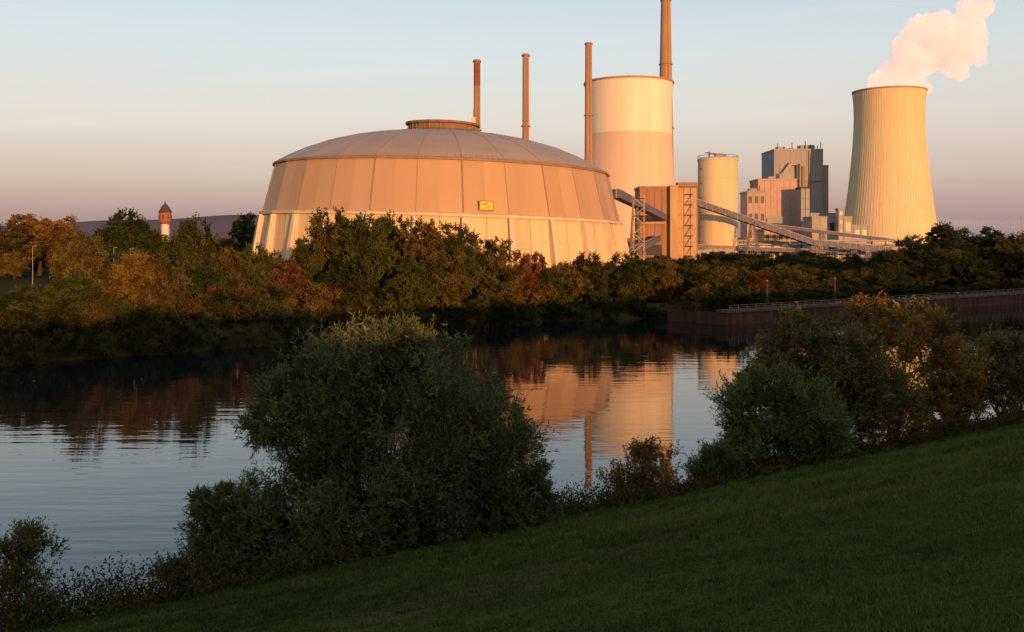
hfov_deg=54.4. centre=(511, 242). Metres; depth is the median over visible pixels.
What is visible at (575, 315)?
riverside shrub
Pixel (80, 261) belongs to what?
deciduous tree
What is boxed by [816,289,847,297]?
riverside shrub
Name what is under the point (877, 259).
deciduous tree
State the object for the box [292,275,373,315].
riverside shrub
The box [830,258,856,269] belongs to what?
riverside shrub
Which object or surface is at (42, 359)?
riverside shrub
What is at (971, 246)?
deciduous tree
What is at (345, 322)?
riverside shrub
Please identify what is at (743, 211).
industrial building
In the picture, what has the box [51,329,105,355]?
riverside shrub
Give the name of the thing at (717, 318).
sheet piles
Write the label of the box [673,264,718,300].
deciduous tree
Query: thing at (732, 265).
riverside shrub
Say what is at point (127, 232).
deciduous tree
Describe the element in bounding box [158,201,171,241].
brick water tower
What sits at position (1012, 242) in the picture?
deciduous tree
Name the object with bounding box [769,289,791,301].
riverside shrub
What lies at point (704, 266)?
riverside shrub
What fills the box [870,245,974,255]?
hall
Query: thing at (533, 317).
riverside shrub
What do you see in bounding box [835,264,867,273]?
riverside shrub
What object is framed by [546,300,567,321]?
riverside shrub
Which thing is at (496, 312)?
riverside shrub
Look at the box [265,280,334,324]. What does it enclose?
riverside shrub
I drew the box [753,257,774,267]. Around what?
deciduous tree
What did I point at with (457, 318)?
riverside shrub
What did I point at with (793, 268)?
riverside shrub
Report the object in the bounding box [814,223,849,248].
windows
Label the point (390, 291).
riverside shrub
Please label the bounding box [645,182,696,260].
equipment
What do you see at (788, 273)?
riverside shrub
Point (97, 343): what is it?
riverside shrub
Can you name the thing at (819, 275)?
riverside shrub
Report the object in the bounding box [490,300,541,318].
riverside shrub
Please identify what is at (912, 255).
deciduous tree
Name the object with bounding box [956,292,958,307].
mooring dolphin
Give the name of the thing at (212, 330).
riverside shrub
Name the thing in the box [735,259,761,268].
deciduous tree
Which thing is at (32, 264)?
street lamp
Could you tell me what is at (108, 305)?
riverside shrub
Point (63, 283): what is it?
deciduous tree
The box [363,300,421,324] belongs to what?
riverside shrub
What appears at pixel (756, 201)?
windows
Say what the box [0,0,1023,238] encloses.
sky
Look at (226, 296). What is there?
riverside shrub
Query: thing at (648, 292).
deciduous tree
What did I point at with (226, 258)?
deciduous tree
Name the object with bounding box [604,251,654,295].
deciduous tree
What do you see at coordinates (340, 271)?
deciduous tree
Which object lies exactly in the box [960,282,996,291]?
riverside shrub
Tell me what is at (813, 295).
riverside shrub
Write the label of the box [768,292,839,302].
riverside shrub
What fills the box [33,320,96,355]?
riverside shrub
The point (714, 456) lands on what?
willow shrub
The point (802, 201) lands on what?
flue gas duct tower
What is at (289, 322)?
riverside shrub
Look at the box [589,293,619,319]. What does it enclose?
riverside shrub
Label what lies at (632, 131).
cooling tower
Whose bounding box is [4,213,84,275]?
deciduous tree
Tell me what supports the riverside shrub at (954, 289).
on the ground at (24, 278)
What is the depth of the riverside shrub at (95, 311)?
135.43 m
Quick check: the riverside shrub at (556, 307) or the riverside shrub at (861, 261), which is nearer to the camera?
the riverside shrub at (556, 307)
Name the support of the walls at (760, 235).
on the ground at (24, 278)
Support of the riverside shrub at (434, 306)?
on the ground at (24, 278)
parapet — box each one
[634,186,668,190]
[708,246,735,248]
[738,241,788,242]
[740,191,765,193]
[761,149,822,154]
[802,216,852,218]
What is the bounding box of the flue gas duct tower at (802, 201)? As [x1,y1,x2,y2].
[795,187,810,254]
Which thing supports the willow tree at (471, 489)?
on the ground at (24, 278)
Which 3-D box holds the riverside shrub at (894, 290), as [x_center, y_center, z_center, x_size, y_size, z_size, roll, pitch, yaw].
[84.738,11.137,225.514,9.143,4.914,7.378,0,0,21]
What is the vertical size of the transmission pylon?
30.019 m
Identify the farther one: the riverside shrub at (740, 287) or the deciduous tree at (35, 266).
the deciduous tree at (35, 266)
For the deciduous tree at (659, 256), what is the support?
on the ground at (24, 278)
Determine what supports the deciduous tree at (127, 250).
on the ground at (24, 278)
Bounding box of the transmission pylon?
[1005,214,1014,235]
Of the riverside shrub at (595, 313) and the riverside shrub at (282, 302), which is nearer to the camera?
the riverside shrub at (282, 302)
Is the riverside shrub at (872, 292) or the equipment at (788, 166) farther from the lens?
the equipment at (788, 166)
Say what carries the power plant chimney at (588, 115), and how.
on the ground at (24, 278)
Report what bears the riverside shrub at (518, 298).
on the ground at (24, 278)
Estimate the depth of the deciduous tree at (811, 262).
309.15 m
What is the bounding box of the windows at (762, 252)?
[739,250,786,256]
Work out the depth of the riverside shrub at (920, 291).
232.67 m
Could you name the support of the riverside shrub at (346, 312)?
on the ground at (24, 278)
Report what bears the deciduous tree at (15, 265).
on the ground at (24, 278)
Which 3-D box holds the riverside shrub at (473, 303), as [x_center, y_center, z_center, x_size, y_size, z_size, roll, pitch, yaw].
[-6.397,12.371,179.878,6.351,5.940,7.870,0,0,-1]
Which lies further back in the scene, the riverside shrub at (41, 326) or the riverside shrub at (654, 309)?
the riverside shrub at (654, 309)
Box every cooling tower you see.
[584,75,674,237]
[844,86,938,242]
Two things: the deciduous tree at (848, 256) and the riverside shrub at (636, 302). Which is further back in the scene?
the deciduous tree at (848, 256)
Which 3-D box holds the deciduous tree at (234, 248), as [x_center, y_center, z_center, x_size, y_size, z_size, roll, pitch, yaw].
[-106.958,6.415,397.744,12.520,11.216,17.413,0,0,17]
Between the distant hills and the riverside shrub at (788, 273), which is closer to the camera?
the riverside shrub at (788, 273)
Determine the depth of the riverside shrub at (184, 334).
134.32 m
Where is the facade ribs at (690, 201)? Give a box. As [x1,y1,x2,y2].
[678,188,697,257]
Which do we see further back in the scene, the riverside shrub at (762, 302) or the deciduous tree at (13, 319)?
the riverside shrub at (762, 302)
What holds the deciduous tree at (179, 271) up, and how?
on the ground at (24, 278)
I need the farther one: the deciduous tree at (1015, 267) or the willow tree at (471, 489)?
the deciduous tree at (1015, 267)
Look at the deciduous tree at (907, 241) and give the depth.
288.37 m
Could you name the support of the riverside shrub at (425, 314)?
on the ground at (24, 278)
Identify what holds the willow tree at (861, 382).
on the ground at (24, 278)
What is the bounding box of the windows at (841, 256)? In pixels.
[817,254,849,259]
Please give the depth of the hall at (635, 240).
470.00 m
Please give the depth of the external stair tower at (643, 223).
335.21 m
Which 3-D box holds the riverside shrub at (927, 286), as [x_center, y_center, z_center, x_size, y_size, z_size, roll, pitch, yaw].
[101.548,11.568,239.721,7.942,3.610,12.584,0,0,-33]
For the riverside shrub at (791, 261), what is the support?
on the ground at (24, 278)
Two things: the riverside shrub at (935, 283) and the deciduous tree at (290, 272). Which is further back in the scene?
the riverside shrub at (935, 283)
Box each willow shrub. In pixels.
[0,516,75,631]
[681,438,751,480]
[702,354,866,470]
[948,323,1023,420]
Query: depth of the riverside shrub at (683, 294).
212.02 m
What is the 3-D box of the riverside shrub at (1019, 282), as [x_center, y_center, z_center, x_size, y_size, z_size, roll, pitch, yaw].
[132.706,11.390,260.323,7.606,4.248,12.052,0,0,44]
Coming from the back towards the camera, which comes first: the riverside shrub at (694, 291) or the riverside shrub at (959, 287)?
the riverside shrub at (959, 287)
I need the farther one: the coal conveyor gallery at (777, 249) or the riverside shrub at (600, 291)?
the coal conveyor gallery at (777, 249)
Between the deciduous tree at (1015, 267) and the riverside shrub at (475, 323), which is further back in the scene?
the deciduous tree at (1015, 267)
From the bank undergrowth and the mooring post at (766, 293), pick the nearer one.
the bank undergrowth
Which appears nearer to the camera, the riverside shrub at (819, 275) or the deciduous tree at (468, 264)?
the deciduous tree at (468, 264)
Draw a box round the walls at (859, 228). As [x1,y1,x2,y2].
[852,226,867,259]
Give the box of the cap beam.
[716,291,1023,312]
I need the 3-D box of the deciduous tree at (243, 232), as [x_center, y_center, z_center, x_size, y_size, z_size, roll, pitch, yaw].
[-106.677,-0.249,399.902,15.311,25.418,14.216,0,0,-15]
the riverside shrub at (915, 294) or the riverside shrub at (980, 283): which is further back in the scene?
the riverside shrub at (980, 283)
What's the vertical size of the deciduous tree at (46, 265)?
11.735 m
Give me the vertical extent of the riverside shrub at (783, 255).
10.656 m
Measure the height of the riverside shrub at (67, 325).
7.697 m
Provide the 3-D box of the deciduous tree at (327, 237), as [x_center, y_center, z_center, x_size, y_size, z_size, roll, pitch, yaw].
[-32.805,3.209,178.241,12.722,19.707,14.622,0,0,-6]
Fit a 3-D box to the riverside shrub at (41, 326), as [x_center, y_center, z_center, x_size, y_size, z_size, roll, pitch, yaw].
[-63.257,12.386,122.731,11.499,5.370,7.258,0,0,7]
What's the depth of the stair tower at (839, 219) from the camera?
640.00 m
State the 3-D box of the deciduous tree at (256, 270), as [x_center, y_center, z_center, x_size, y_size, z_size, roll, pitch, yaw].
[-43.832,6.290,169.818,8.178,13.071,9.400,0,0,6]
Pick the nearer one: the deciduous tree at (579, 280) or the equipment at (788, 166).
the deciduous tree at (579, 280)
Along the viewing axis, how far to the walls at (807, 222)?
650.00 m
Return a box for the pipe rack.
[738,240,924,257]
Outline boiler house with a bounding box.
[762,150,822,212]
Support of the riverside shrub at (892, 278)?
on the ground at (24, 278)
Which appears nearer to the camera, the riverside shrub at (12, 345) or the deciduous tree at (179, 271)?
the riverside shrub at (12, 345)
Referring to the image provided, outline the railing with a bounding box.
[729,288,1023,309]
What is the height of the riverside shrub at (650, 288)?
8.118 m
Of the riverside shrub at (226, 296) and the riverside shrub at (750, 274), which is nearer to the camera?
the riverside shrub at (226, 296)
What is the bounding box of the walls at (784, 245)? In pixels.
[738,243,787,257]
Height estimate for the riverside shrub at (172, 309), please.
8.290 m
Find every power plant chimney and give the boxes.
[473,59,481,130]
[521,53,529,139]
[584,42,592,163]
[659,0,673,164]
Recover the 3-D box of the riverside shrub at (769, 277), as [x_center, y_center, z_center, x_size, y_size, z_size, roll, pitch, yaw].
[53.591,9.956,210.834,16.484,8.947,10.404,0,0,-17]
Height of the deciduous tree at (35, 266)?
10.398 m
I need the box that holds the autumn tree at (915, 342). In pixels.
[837,290,983,438]
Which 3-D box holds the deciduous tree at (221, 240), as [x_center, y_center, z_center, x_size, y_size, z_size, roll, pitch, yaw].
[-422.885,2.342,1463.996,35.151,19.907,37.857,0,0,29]
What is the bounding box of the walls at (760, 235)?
[756,231,790,253]
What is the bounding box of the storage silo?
[697,152,738,253]
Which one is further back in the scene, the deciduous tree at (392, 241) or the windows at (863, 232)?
the windows at (863, 232)
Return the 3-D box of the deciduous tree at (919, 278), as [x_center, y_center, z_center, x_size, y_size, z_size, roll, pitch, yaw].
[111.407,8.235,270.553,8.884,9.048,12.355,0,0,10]
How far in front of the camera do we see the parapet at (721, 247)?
499.60 m
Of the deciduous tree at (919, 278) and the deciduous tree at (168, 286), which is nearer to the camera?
the deciduous tree at (168, 286)
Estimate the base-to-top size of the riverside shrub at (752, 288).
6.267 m
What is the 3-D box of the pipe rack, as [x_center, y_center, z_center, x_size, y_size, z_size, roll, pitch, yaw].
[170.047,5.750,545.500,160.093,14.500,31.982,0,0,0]
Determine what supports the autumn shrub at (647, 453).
on the ground at (24, 278)
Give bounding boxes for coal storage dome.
[252,110,630,284]
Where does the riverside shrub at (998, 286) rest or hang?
on the ground at (24, 278)
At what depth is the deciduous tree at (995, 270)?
273.07 m
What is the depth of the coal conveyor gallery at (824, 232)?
563.94 m
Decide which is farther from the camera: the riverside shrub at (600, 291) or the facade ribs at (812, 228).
the facade ribs at (812, 228)
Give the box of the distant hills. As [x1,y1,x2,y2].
[0,215,996,241]
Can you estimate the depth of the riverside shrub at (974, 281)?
260.14 m
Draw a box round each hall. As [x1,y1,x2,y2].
[627,238,638,257]
[749,174,797,257]
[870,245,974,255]
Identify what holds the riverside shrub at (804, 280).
on the ground at (24, 278)
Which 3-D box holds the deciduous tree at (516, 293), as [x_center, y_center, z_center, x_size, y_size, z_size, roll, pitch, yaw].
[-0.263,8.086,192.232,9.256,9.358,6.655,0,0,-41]
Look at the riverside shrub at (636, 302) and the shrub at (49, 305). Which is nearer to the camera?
the shrub at (49, 305)
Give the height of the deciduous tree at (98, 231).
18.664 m
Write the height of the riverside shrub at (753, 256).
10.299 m
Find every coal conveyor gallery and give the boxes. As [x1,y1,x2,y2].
[612,188,666,258]
[628,235,660,258]
[698,199,891,255]
[698,244,874,260]
[771,224,895,255]
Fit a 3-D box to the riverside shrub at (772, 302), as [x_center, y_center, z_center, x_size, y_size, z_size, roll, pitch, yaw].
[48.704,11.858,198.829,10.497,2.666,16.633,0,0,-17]
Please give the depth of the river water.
87.37 m
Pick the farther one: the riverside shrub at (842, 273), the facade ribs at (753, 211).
the facade ribs at (753, 211)
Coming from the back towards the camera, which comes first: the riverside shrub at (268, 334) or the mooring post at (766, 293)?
the mooring post at (766, 293)
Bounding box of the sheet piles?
[668,294,1023,324]
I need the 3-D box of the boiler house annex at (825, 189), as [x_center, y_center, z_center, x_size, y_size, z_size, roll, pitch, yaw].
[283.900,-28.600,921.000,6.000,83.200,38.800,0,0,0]
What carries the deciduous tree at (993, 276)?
on the ground at (24, 278)
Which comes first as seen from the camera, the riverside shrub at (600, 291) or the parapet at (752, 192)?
the riverside shrub at (600, 291)
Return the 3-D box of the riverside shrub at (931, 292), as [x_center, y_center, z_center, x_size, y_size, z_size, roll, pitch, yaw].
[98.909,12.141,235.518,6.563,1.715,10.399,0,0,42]
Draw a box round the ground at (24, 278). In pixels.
[0,260,1023,631]
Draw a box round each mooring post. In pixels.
[765,280,767,306]
[833,277,835,302]
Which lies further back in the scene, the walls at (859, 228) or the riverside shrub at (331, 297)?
the walls at (859, 228)
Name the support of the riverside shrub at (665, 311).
on the ground at (24, 278)
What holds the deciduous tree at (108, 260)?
on the ground at (24, 278)
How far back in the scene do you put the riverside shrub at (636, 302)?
195.47 m
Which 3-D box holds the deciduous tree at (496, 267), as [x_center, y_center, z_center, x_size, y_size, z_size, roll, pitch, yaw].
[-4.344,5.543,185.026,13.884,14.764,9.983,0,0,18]
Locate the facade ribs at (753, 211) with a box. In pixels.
[747,193,765,239]
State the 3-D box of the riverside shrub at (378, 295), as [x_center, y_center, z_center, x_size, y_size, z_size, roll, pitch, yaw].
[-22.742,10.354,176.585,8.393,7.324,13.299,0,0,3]
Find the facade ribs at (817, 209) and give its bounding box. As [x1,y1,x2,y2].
[779,150,822,212]
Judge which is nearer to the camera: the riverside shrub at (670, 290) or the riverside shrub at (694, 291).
the riverside shrub at (694, 291)
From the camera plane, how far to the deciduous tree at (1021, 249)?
275.81 m
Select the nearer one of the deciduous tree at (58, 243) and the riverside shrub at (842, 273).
the riverside shrub at (842, 273)
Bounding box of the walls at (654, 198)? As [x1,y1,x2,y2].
[635,189,668,259]
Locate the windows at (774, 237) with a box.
[766,234,788,239]
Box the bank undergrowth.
[0,408,1023,631]
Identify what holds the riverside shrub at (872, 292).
on the ground at (24, 278)
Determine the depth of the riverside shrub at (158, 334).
131.95 m
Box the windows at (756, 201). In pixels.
[749,196,763,237]
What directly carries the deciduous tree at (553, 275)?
on the ground at (24, 278)
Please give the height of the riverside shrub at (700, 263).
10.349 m
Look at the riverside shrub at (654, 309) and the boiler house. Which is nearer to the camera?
the riverside shrub at (654, 309)
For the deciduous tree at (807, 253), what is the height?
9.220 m
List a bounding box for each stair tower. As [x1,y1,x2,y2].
[632,195,644,260]
[678,188,696,259]
[835,208,843,248]
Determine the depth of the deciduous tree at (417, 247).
178.44 m
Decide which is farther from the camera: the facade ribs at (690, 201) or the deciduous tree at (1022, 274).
the facade ribs at (690, 201)
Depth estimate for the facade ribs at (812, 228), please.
649.75 m
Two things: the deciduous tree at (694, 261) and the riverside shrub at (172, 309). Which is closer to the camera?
the riverside shrub at (172, 309)
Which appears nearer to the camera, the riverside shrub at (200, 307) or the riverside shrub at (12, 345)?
the riverside shrub at (12, 345)
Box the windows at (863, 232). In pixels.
[855,230,865,250]
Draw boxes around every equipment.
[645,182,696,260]
[747,181,759,190]
[775,141,823,186]
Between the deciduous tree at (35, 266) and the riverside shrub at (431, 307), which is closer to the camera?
the riverside shrub at (431, 307)
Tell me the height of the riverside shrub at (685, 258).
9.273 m
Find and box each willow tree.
[145,306,569,593]
[742,305,936,451]
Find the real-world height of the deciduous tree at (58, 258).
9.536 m
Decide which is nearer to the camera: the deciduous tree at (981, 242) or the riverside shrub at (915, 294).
the riverside shrub at (915, 294)
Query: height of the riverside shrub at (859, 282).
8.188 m
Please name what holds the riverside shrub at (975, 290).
on the ground at (24, 278)
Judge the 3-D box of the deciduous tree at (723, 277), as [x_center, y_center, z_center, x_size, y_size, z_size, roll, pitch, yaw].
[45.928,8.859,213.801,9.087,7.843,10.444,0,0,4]
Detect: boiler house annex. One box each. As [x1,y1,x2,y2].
[810,213,835,215]
[823,165,828,212]
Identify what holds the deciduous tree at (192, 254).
on the ground at (24, 278)
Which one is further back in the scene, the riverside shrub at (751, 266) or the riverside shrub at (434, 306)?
the riverside shrub at (751, 266)
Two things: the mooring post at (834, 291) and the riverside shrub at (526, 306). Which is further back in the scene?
the mooring post at (834, 291)
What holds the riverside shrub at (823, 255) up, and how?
on the ground at (24, 278)
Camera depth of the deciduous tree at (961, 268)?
266.68 m
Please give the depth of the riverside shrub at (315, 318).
153.72 m
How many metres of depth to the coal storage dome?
282.58 m
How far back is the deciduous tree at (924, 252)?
281.53 m
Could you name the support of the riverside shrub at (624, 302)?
on the ground at (24, 278)
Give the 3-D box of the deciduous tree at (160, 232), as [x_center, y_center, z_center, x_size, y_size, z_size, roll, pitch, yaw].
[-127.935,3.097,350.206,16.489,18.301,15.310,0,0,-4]
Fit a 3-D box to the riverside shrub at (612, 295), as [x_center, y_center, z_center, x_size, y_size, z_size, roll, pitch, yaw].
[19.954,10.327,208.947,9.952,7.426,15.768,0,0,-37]
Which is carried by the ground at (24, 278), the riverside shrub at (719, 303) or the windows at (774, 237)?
the riverside shrub at (719, 303)
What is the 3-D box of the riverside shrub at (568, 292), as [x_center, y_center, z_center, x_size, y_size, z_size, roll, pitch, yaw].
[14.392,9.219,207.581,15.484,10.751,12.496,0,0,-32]
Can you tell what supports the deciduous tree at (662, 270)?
on the ground at (24, 278)
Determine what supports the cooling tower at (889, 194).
on the ground at (24, 278)
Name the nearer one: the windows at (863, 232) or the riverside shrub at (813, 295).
the riverside shrub at (813, 295)
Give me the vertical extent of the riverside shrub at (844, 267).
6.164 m
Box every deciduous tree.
[0,222,43,277]
[0,251,31,279]
[0,293,54,336]
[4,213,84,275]
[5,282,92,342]
[24,257,42,271]
[42,260,51,272]
[42,272,101,334]
[43,228,97,266]
[49,232,113,303]
[52,252,64,267]
[88,226,113,256]
[93,207,163,259]
[96,251,136,318]
[100,247,167,327]
[112,247,138,260]
[123,249,187,326]
[138,226,170,261]
[155,238,191,266]
[163,212,220,290]
[164,265,193,323]
[187,264,232,306]
[205,241,222,254]
[209,244,250,296]
[217,238,229,242]
[222,240,231,248]
[227,212,256,248]
[230,245,243,253]
[233,241,281,313]
[264,250,290,304]
[264,260,315,307]
[289,235,333,295]
[291,206,352,308]
[315,247,376,310]
[330,211,395,312]
[369,209,411,285]
[380,256,444,312]
[391,215,460,309]
[418,249,473,312]
[437,222,490,309]
[464,233,522,302]
[495,262,530,305]
[508,248,549,303]
[528,267,574,295]
[555,263,593,302]
[569,251,610,301]
[597,259,619,295]
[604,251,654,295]
[639,260,668,299]
[642,257,684,301]
[654,255,668,260]
[672,258,684,264]
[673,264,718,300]
[683,259,701,265]
[695,253,709,259]
[704,250,725,261]
[708,252,739,262]
[709,266,745,296]
[730,253,754,262]
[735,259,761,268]
[744,253,771,260]
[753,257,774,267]
[776,252,792,258]
[798,250,820,257]
[798,266,822,281]
[800,258,830,272]
[842,253,859,262]
[868,249,899,273]
[873,251,920,280]
[893,234,939,256]
[899,250,923,283]
[907,257,935,283]
[913,248,950,254]
[916,249,952,287]
[923,221,974,283]
[934,247,963,285]
[940,261,966,286]
[948,252,991,286]
[949,243,987,283]
[961,225,1007,258]
[968,262,998,281]
[980,245,1017,285]
[981,259,1012,282]
[992,230,1023,257]
[992,256,1023,283]
[1010,243,1023,263]
[1019,260,1023,279]
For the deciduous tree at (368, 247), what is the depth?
171.16 m
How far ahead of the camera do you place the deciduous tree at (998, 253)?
279.71 m
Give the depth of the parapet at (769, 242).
539.60 m
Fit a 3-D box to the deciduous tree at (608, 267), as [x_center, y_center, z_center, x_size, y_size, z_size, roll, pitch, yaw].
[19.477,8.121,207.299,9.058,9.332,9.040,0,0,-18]
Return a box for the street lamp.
[32,246,32,283]
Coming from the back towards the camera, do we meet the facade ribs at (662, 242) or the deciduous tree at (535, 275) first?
the facade ribs at (662, 242)
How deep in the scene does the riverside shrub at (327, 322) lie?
154.73 m
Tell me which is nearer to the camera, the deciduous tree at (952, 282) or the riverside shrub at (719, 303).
the riverside shrub at (719, 303)
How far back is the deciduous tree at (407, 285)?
171.56 m
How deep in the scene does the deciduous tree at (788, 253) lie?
415.35 m
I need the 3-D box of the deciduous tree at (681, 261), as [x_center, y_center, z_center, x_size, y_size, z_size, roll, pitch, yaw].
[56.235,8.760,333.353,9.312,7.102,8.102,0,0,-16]
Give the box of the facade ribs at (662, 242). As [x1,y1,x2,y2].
[640,189,668,257]
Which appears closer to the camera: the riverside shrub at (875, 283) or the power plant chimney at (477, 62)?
the riverside shrub at (875, 283)
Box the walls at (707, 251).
[698,249,734,258]
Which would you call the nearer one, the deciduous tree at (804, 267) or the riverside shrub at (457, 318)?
the riverside shrub at (457, 318)
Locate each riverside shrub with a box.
[0,319,48,365]
[0,321,55,354]
[3,292,98,334]
[12,342,48,364]
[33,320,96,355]
[47,284,113,335]
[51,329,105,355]
[73,329,125,359]
[87,280,168,335]
[122,318,185,358]
[140,281,202,324]
[163,293,212,326]
[163,322,205,354]
[168,311,222,346]
[170,284,264,323]
[195,286,302,328]
[236,284,296,321]
[248,321,279,347]
[263,306,316,340]
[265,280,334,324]
[282,323,317,342]
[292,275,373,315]
[299,304,344,336]
[317,314,342,335]
[340,306,389,330]
[340,318,370,331]
[345,288,384,315]
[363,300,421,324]
[368,282,395,312]
[378,273,429,312]
[413,305,445,330]
[414,298,462,310]
[425,304,468,329]
[426,286,463,309]
[430,271,530,307]
[453,304,496,329]
[461,295,489,320]
[468,289,513,304]
[478,295,516,327]
[488,280,528,305]
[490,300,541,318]
[517,307,540,323]
[525,281,560,306]
[545,291,579,315]
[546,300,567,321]
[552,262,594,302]
[563,303,587,320]
[567,297,590,319]
[577,283,614,306]
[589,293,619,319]
[589,309,603,319]
[602,282,631,300]
[606,280,647,300]
[607,292,633,311]
[614,277,664,301]
[623,292,648,315]
[632,303,667,318]
[647,278,684,303]
[654,308,672,317]
[665,267,711,300]
[679,255,710,263]
[680,264,727,272]
[680,284,753,310]
[685,259,715,270]
[696,275,753,311]
[702,259,734,268]
[707,296,759,307]
[710,290,735,309]
[711,269,763,279]
[714,263,767,272]
[725,280,749,304]
[733,269,790,293]
[735,296,769,305]
[736,260,761,271]
[737,279,759,302]
[741,253,776,264]
[748,296,784,306]
[749,267,779,283]
[750,287,778,303]
[756,270,799,295]
[766,269,811,278]
[768,251,790,259]
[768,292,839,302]
[769,280,837,291]
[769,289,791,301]
[771,263,806,277]
[774,254,806,266]
[778,296,828,303]
[782,274,863,293]
[785,267,843,290]
[791,291,837,300]
[795,291,858,301]
[809,257,862,269]
[816,251,840,261]
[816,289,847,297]
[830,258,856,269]
[830,266,858,272]
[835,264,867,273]
[836,270,869,289]
[838,272,873,290]
[844,290,876,298]
[845,285,892,299]
[850,266,890,288]
[851,255,871,265]
[860,274,924,294]
[868,281,905,297]
[871,265,917,295]
[889,292,922,296]
[903,287,930,296]
[908,280,942,286]
[910,283,963,293]
[925,290,945,295]
[931,285,972,294]
[931,286,965,294]
[941,286,980,293]
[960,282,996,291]
[967,278,1014,290]
[971,282,996,291]
[981,279,1007,291]
[996,286,1023,290]
[1007,278,1023,289]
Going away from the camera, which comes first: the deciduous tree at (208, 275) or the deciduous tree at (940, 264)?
the deciduous tree at (208, 275)
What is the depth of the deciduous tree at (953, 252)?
276.67 m
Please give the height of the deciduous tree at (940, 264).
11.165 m
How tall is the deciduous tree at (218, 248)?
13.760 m
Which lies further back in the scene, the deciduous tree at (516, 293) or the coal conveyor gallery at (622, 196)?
the coal conveyor gallery at (622, 196)
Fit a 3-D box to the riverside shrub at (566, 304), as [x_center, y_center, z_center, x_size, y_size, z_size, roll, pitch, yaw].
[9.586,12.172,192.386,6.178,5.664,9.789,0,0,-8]
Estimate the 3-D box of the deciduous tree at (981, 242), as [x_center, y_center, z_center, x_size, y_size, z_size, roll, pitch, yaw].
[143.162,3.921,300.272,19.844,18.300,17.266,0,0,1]
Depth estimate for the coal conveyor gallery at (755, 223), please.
507.77 m
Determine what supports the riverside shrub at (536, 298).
on the ground at (24, 278)
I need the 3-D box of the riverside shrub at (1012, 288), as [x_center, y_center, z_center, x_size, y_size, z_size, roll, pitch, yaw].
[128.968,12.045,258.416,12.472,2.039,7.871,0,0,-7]
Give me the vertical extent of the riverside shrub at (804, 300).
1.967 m
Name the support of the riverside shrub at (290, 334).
on the ground at (24, 278)
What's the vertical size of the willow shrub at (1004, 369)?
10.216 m
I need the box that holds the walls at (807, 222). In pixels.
[803,218,851,248]
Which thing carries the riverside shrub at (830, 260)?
on the ground at (24, 278)
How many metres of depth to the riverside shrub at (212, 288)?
151.99 m
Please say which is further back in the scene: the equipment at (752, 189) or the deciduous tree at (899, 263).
the equipment at (752, 189)
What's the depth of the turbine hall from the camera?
720.00 m
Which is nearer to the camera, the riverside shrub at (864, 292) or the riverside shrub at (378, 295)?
the riverside shrub at (378, 295)
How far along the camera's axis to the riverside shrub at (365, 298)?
169.28 m
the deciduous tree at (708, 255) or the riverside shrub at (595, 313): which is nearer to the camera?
the riverside shrub at (595, 313)
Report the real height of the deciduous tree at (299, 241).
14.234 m
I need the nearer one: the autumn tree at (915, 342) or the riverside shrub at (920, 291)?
the autumn tree at (915, 342)
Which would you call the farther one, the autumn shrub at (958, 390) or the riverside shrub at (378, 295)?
the riverside shrub at (378, 295)
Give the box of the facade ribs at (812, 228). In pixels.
[812,218,820,248]
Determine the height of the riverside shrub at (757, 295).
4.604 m
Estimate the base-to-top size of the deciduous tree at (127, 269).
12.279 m
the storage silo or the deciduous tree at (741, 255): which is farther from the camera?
the storage silo
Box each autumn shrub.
[593,434,683,495]
[911,345,993,428]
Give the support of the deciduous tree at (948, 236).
on the ground at (24, 278)
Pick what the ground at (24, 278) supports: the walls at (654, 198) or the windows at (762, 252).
the walls at (654, 198)
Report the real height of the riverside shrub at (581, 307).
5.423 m
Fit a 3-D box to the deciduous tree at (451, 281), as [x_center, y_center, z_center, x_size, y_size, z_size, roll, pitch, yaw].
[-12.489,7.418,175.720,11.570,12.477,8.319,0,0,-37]
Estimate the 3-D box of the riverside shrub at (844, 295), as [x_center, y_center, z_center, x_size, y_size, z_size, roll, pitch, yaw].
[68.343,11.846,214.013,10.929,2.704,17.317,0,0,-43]
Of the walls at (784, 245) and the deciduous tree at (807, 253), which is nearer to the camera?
the deciduous tree at (807, 253)
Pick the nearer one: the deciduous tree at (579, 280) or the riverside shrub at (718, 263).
the deciduous tree at (579, 280)
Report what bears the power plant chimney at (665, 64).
on the ground at (24, 278)
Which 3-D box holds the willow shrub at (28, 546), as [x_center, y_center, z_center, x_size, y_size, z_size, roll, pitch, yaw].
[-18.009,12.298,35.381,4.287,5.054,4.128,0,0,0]
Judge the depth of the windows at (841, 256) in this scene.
559.90 m
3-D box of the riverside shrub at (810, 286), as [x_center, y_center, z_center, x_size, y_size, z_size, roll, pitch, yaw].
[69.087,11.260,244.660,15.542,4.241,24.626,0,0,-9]
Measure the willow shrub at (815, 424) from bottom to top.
8.834 m
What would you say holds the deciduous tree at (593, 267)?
on the ground at (24, 278)
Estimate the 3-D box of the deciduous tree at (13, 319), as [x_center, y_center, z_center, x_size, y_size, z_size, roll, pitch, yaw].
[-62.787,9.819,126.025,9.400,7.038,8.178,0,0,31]
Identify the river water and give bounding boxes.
[0,303,1023,623]
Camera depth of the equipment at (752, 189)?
662.00 m
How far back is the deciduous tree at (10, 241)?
328.14 m
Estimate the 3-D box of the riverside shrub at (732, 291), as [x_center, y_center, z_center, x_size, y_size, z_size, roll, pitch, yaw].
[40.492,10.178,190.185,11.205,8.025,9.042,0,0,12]
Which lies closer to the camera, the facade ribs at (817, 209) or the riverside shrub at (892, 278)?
the riverside shrub at (892, 278)
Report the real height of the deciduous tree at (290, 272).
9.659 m

